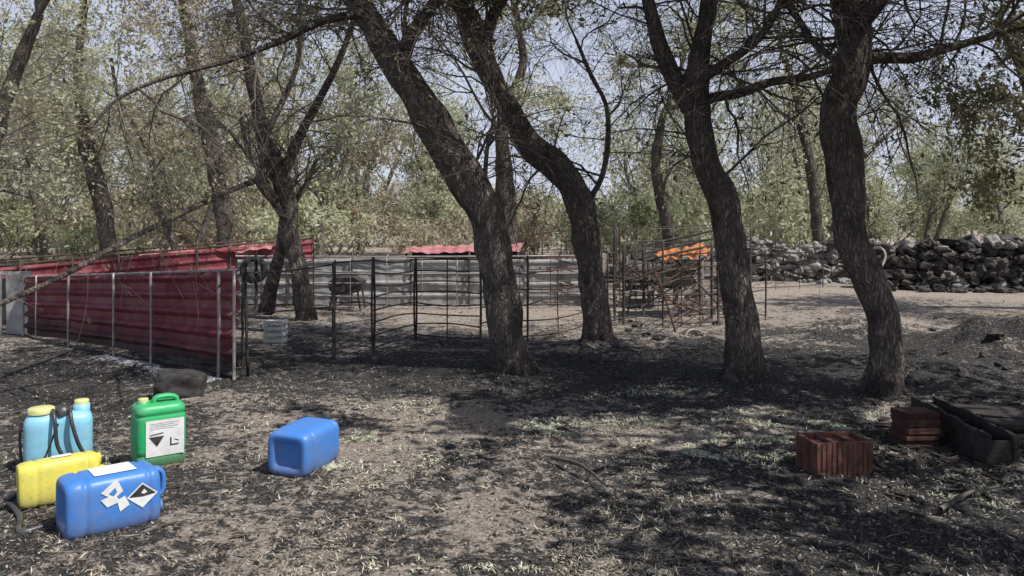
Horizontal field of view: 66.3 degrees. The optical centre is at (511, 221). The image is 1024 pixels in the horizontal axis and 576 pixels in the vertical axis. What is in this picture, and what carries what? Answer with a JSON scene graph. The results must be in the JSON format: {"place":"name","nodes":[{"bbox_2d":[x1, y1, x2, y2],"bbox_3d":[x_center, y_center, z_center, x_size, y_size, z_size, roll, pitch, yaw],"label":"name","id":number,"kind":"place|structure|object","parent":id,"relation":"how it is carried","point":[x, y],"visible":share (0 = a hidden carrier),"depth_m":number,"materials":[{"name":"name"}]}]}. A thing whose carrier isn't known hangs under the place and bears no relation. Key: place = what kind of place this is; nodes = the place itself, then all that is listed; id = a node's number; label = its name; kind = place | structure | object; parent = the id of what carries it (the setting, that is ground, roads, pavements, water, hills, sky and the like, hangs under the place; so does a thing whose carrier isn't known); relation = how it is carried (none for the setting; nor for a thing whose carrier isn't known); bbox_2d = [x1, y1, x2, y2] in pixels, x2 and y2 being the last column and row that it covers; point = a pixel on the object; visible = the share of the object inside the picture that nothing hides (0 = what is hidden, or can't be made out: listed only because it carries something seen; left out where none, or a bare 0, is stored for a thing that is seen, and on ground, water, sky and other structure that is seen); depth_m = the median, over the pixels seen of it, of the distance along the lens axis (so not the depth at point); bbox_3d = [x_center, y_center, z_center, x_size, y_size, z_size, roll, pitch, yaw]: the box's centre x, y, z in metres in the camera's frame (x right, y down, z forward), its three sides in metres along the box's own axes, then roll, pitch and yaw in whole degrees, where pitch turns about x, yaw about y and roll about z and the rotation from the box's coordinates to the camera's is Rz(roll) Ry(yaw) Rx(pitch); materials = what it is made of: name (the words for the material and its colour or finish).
{"place":"outdoors","nodes":[
{"label":"outdoors","id":0,"kind":"place"},
{"bbox_2d":[0,223,1023,575],"bbox_3d":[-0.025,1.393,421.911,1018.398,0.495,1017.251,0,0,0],"label":"ground","id":1,"kind":"structure","parent":0,"point":[790,295],"depth_m":5.70,"materials":[{"name":"brown soil"}]},
{"bbox_2d":[0,271,31,335],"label":"concrete gate post","id":2,"kind":"object","parent":1,"relation":"on","point":[10,317],"visible":0.75,"depth_m":11.06,"materials":[{"name":"grey concrete"}]},
{"bbox_2d":[0,501,55,533],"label":"rubber hose","id":3,"kind":"object","parent":1,"relation":"on","point":[14,509],"visible":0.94,"depth_m":4.10,"materials":[{"name":"grey rubber"}]},
{"bbox_2d":[0,450,105,509],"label":"yellow jerry can","id":4,"kind":"object","parent":1,"relation":"on","point":[36,480],"visible":0.73,"depth_m":4.39,"materials":[{"name":"plastic"}]},
{"bbox_2d":[18,398,92,462],"bbox_3d":[-2.976,1.391,5.114,0.426,0.428,0.271,0,0,-29],"label":"knapsack sprayer","id":5,"kind":"object","parent":1,"relation":"on","point":[49,431],"visible":0.75,"depth_m":5.07,"materials":[{"name":"blue plastic"}]},
{"bbox_2d":[0,0,160,249],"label":"ash tree","id":6,"kind":"object","parent":1,"relation":"on","point":[17,61],"visible":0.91,"depth_m":17.54,"materials":[{"name":"green plant"}]},
{"bbox_2d":[0,0,185,258],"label":"ash tree","id":7,"kind":"object","parent":1,"relation":"on","point":[109,226],"visible":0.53,"depth_m":20.82,"materials":[{"name":"green plant"}]},
{"bbox_2d":[56,460,165,539],"bbox_3d":[-2.092,1.452,4.132,0.508,0.307,0.299,0,-1,-40],"label":"blue jerry can","id":8,"kind":"object","parent":1,"relation":"on","point":[90,502],"visible":0.97,"depth_m":4.02,"materials":[{"name":"plastic"}]},
{"bbox_2d":[21,268,248,380],"bbox_3d":[-4.759,1.096,9.466,5.048,1.248,0.249,0,0,36],"label":"red sheet fence","id":9,"kind":"object","parent":1,"relation":"on","point":[154,326],"visible":0.96,"depth_m":8.94,"materials":[{"name":"red metal"}]},
{"bbox_2d":[77,355,223,382],"bbox_3d":[-4.036,1.598,8.494,2.410,0.047,0.530,0,0,37],"label":"ash heap","id":10,"kind":"object","parent":1,"relation":"on","point":[148,366],"visible":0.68,"depth_m":8.77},
{"bbox_2d":[0,235,312,277],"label":"red sheet fence","id":11,"kind":"object","parent":1,"relation":"on","point":[222,258],"visible":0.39,"depth_m":15.39,"materials":[{"name":"red metal"}]},
{"bbox_2d":[131,393,185,465],"bbox_3d":[-2.356,1.376,5.219,0.313,0.463,0.248,0,0,-37],"label":"green jerry can","id":12,"kind":"object","parent":1,"relation":"on","point":[158,430],"visible":0.94,"depth_m":5.13,"materials":[{"name":"plastic"}]},
{"bbox_2d":[153,368,207,398],"bbox_3d":[-3.019,1.485,7.140,0.460,0.290,0.298,0,0,-20],"label":"charred block","id":13,"kind":"object","parent":1,"relation":"on","point":[185,383],"depth_m":7.04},
{"bbox_2d":[57,0,318,248],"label":"ash tree","id":14,"kind":"object","parent":1,"relation":"on","point":[224,221],"visible":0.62,"depth_m":19.68,"materials":[{"name":"green plant"}]},
{"bbox_2d":[0,0,431,320],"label":"ash tree","id":15,"kind":"object","parent":1,"relation":"on","point":[291,249],"visible":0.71,"depth_m":12.68,"materials":[{"name":"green plant"}]},
{"bbox_2d":[239,254,267,308],"bbox_3d":[-4.752,1.150,14.458,0.504,1.101,0.226,0,0,0],"label":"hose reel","id":16,"kind":"object","parent":1,"relation":"on","point":[262,263],"visible":0.83,"depth_m":14.37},
{"bbox_2d":[263,319,287,343],"bbox_3d":[-3.114,1.445,10.323,0.260,0.310,0.214,0,0,0],"label":"plastic crate","id":17,"kind":"object","parent":1,"relation":"on","point":[281,333],"visible":1,"depth_m":10.23,"materials":[{"name":"grey plastic"}]},
{"bbox_2d":[260,234,313,309],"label":"livestock hurdle","id":18,"kind":"object","parent":1,"relation":"on","point":[285,284],"visible":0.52,"depth_m":14.22,"materials":[{"name":"metal"}]},
{"bbox_2d":[241,262,333,365],"bbox_3d":[-2.573,1.077,9.033,1.088,1.206,0.069,0,0,-35],"label":"livestock hurdle","id":19,"kind":"object","parent":1,"relation":"on","point":[242,320],"visible":0.91,"depth_m":8.97,"materials":[{"name":"grey metal"}]},
{"bbox_2d":[268,417,338,477],"bbox_3d":[-1.342,1.460,5.128,0.304,0.288,0.478,2,1,17],"label":"blue jerry can","id":20,"kind":"object","parent":1,"relation":"on","point":[304,447],"visible":0.98,"depth_m":4.94,"materials":[{"name":"plastic"}]},
{"bbox_2d":[328,276,365,310],"bbox_3d":[-3.009,1.327,14.309,0.611,0.654,0.539,0,0,0],"label":"feed hopper","id":21,"kind":"object","parent":1,"relation":"on","point":[344,288],"visible":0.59,"depth_m":14.08,"materials":[{"name":"grey metal"}]},
{"bbox_2d":[334,257,372,357],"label":"livestock hurdle","id":22,"kind":"object","parent":1,"relation":"on","point":[335,305],"visible":0.94,"depth_m":9.39,"materials":[{"name":"grey metal"}]},
{"bbox_2d":[0,0,710,375],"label":"ash tree","id":23,"kind":"object","parent":1,"relation":"on","point":[462,172],"visible":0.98,"depth_m":8.10,"materials":[{"name":"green plant"}]},
{"bbox_2d":[314,257,457,311],"bbox_3d":[-2.263,1.152,14.110,2.584,1.059,0.084,0,0,-9],"label":"livestock hurdle","id":24,"kind":"object","parent":1,"relation":"on","point":[350,283],"visible":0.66,"depth_m":14.11,"materials":[{"name":"grey metal"}]},
{"bbox_2d":[373,257,415,355],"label":"livestock hurdle","id":25,"kind":"object","parent":1,"relation":"on","point":[375,309],"visible":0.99,"depth_m":9.85,"materials":[{"name":"grey metal"}]},
{"bbox_2d":[235,251,579,306],"bbox_3d":[-1.931,1.125,14.934,6.684,1.151,0.204,0,0,0],"label":"grey sheet fence","id":26,"kind":"object","parent":1,"relation":"on","point":[365,266],"visible":0.56,"depth_m":14.97,"materials":[{"name":"grey metal"}]},
{"bbox_2d":[415,258,479,341],"bbox_3d":[-0.851,1.071,10.423,0.999,1.218,0.085,0,0,24],"label":"livestock hurdle","id":27,"kind":"object","parent":1,"relation":"on","point":[447,291],"visible":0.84,"depth_m":10.41,"materials":[{"name":"grey metal"}]},
{"bbox_2d":[404,243,523,259],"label":"shelter roof","id":28,"kind":"structure","parent":1,"relation":"on","point":[446,250],"depth_m":17.00,"materials":[{"name":"red metal"}]},
{"bbox_2d":[360,0,628,251],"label":"ash tree","id":29,"kind":"object","parent":1,"relation":"on","point":[519,75],"visible":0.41,"depth_m":19.79,"materials":[{"name":"green plant"}]},
{"bbox_2d":[1,321,999,562],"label":"fallen sticks","id":30,"kind":"object","parent":1,"relation":"on","point":[948,504],"visible":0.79,"depth_m":4.62,"materials":[{"name":"brown wood"}]},
{"bbox_2d":[479,256,528,346],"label":"livestock hurdle","id":31,"kind":"object","parent":1,"relation":"on","point":[481,307],"visible":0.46,"depth_m":10.39,"materials":[{"name":"metal"}]},
{"bbox_2d":[0,0,1023,263],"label":"distant woodland trees","id":32,"kind":"object","parent":1,"relation":"on","point":[424,164],"visible":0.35,"depth_m":31.45,"materials":[{"name":"green plant"}]},
{"bbox_2d":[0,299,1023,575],"bbox_3d":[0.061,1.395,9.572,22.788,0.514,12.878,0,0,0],"label":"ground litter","id":33,"kind":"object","parent":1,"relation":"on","point":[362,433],"visible":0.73,"depth_m":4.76,"materials":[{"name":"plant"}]},
{"bbox_2d":[0,171,1023,266],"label":"distant undergrowth","id":34,"kind":"object","parent":1,"relation":"on","point":[357,231],"visible":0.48,"depth_m":25.74,"materials":[{"name":"green plant"}]},
{"bbox_2d":[457,256,580,307],"bbox_3d":[0.153,1.142,14.446,2.349,1.079,0.062,0,0,-5],"label":"livestock hurdle","id":35,"kind":"object","parent":1,"relation":"on","point":[550,281],"visible":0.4,"depth_m":14.48,"materials":[{"name":"metal"}]},
{"bbox_2d":[295,0,749,341],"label":"ash tree","id":36,"kind":"object","parent":1,"relation":"on","point":[592,286],"visible":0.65,"depth_m":9.74,"materials":[{"name":"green plant"}]},
{"bbox_2d":[529,255,582,336],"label":"livestock hurdle","id":37,"kind":"object","parent":1,"relation":"on","point":[557,296],"visible":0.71,"depth_m":11.03,"materials":[{"name":"brown metal"}]},
{"bbox_2d":[541,226,620,307],"bbox_3d":[1.306,0.881,14.866,1.513,1.600,0.070,0,0,9],"label":"livestock hurdle","id":38,"kind":"object","parent":1,"relation":"on","point":[561,231],"visible":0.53,"depth_m":14.92,"materials":[{"name":"metal"}]},
{"bbox_2d":[606,248,661,322],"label":"livestock hurdle","id":39,"kind":"object","parent":1,"relation":"on","point":[635,264],"visible":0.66,"depth_m":12.38,"materials":[{"name":"metal"}]},
{"bbox_2d":[534,221,751,289],"bbox_3d":[2.917,0.832,17.461,4.838,1.697,0.079,0,0,0],"label":"livestock hurdle","id":40,"kind":"object","parent":1,"relation":"on","point":[689,225],"visible":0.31,"depth_m":17.45,"materials":[{"name":"brown metal"}]},
{"bbox_2d":[563,222,723,324],"bbox_3d":[2.706,0.850,14.039,3.679,1.701,4.816,0,0,0],"label":"collapsed shelter","id":41,"kind":"object","parent":1,"relation":"on","point":[649,283],"visible":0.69,"depth_m":13.37,"materials":[{"name":"brown metal"}]},
{"bbox_2d":[615,226,711,305],"bbox_3d":[3.119,0.871,15.252,2.538,1.618,0.047,0,0,-23],"label":"livestock hurdle","id":42,"kind":"object","parent":1,"relation":"on","point":[672,228],"visible":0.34,"depth_m":15.00,"materials":[{"name":"metal"}]},
{"bbox_2d":[533,0,806,264],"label":"ash tree","id":43,"kind":"object","parent":1,"relation":"on","point":[665,219],"visible":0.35,"depth_m":22.86,"materials":[{"name":"green plant"}]},
{"bbox_2d":[627,233,715,312],"bbox_3d":[3.021,0.895,14.512,2.598,1.578,0.160,0,0,-35],"label":"livestock hurdle","id":44,"kind":"object","parent":1,"relation":"on","point":[629,296],"visible":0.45,"depth_m":14.12,"materials":[{"name":"brown metal"}]},
{"bbox_2d":[654,261,716,333],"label":"livestock hurdle","id":45,"kind":"object","parent":1,"relation":"on","point":[665,300],"visible":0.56,"depth_m":11.40,"materials":[{"name":"brown metal"}]},
{"bbox_2d":[662,237,718,326],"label":"livestock hurdle","id":46,"kind":"object","parent":1,"relation":"on","point":[681,279],"visible":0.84,"depth_m":11.99,"materials":[{"name":"metal"}]},
{"bbox_2d":[683,328,704,334],"bbox_3d":[2.459,1.513,10.616,0.298,0.140,0.168,0,0,0],"label":"crumpled feed bag","id":47,"kind":"object","parent":1,"relation":"on","point":[690,331],"visible":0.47,"depth_m":10.60,"materials":[{"name":"white plastic"}]},
{"bbox_2d":[719,249,766,319],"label":"livestock hurdle","id":48,"kind":"object","parent":1,"relation":"on","point":[765,289],"visible":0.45,"depth_m":12.79,"materials":[{"name":"brown metal"}]},
{"bbox_2d":[477,0,1023,378],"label":"ash tree","id":49,"kind":"object","parent":1,"relation":"on","point":[743,357],"visible":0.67,"depth_m":8.08,"materials":[{"name":"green plant"}]},
{"bbox_2d":[751,227,823,288],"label":"livestock hurdle","id":50,"kind":"object","parent":1,"relation":"on","point":[799,246],"visible":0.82,"depth_m":18.72,"materials":[{"name":"brown metal"}]},
{"bbox_2d":[561,0,1023,397],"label":"ash tree","id":51,"kind":"object","parent":1,"relation":"on","point":[854,30],"visible":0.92,"depth_m":7.29,"materials":[{"name":"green plant"}]},
{"bbox_2d":[677,0,925,242],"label":"ash tree","id":52,"kind":"object","parent":1,"relation":"on","point":[817,234],"visible":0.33,"depth_m":21.89,"materials":[{"name":"green plant"}]},
{"bbox_2d":[591,316,1012,384],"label":"scattered stones","id":53,"kind":"object","parent":1,"relation":"on","point":[963,372],"visible":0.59,"depth_m":8.75,"materials":[{"name":"stone"}]},
{"bbox_2d":[747,235,880,283],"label":"dry stone wall","id":54,"kind":"structure","parent":1,"relation":"on","point":[833,272],"depth_m":20.88,"materials":[{"name":"stone"}]},
{"bbox_2d":[796,431,872,475],"bbox_3d":[2.076,1.502,5.051,0.400,0.238,0.272,0,0,-7],"label":"terracotta block","id":55,"kind":"object","parent":1,"relation":"on","point":[839,453],"depth_m":4.93,"materials":[{"name":"brown brick"}]},
{"bbox_2d":[888,407,942,446],"bbox_3d":[2.904,1.480,5.658,0.296,0.254,0.244,0,0,-7],"label":"terracotta brick stack","id":56,"kind":"object","parent":1,"relation":"on","point":[914,426],"visible":0.98,"depth_m":5.57,"materials":[{"name":"brown brick"}]},
{"bbox_2d":[844,394,1023,517],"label":"charcoal debris","id":57,"kind":"object","parent":1,"relation":"on","point":[944,448],"visible":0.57,"depth_m":5.08,"materials":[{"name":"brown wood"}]},
{"bbox_2d":[871,232,1023,293],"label":"dry stone wall","id":58,"kind":"structure","parent":1,"relation":"on","point":[993,263],"depth_m":18.27,"materials":[{"name":"stone"}]},
{"bbox_2d":[874,246,886,265],"bbox_3d":[8.589,0.811,18.424,0.219,0.478,0.474,0,0,-21],"label":"plastic pipe","id":59,"kind":"object","parent":58,"relation":"attached to","point":[885,255],"visible":0.66,"depth_m":18.30,"materials":[{"name":"white plastic"}]},
{"bbox_2d":[876,0,1023,233],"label":"ash tree","id":60,"kind":"object","parent":1,"relation":"on","point":[994,174],"visible":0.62,"depth_m":14.38,"materials":[{"name":"green plant"}]},
{"bbox_2d":[911,395,1019,464],"bbox_3d":[3.243,1.481,5.676,0.276,0.219,1.128,0,0,0],"label":"charred trough","id":61,"kind":"object","parent":1,"relation":"on","point":[984,440],"visible":0.81,"depth_m":5.39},
{"bbox_2d":[953,404,1023,429],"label":"charred planks","id":62,"kind":"object","parent":1,"relation":"on","point":[1006,417],"visible":0.45,"depth_m":6.29,"materials":[{"name":"grey wood"}]},
{"bbox_2d":[0,0,1023,223],"label":"sky","id":63,"kind":"structure","parent":0,"point":[550,67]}
]}

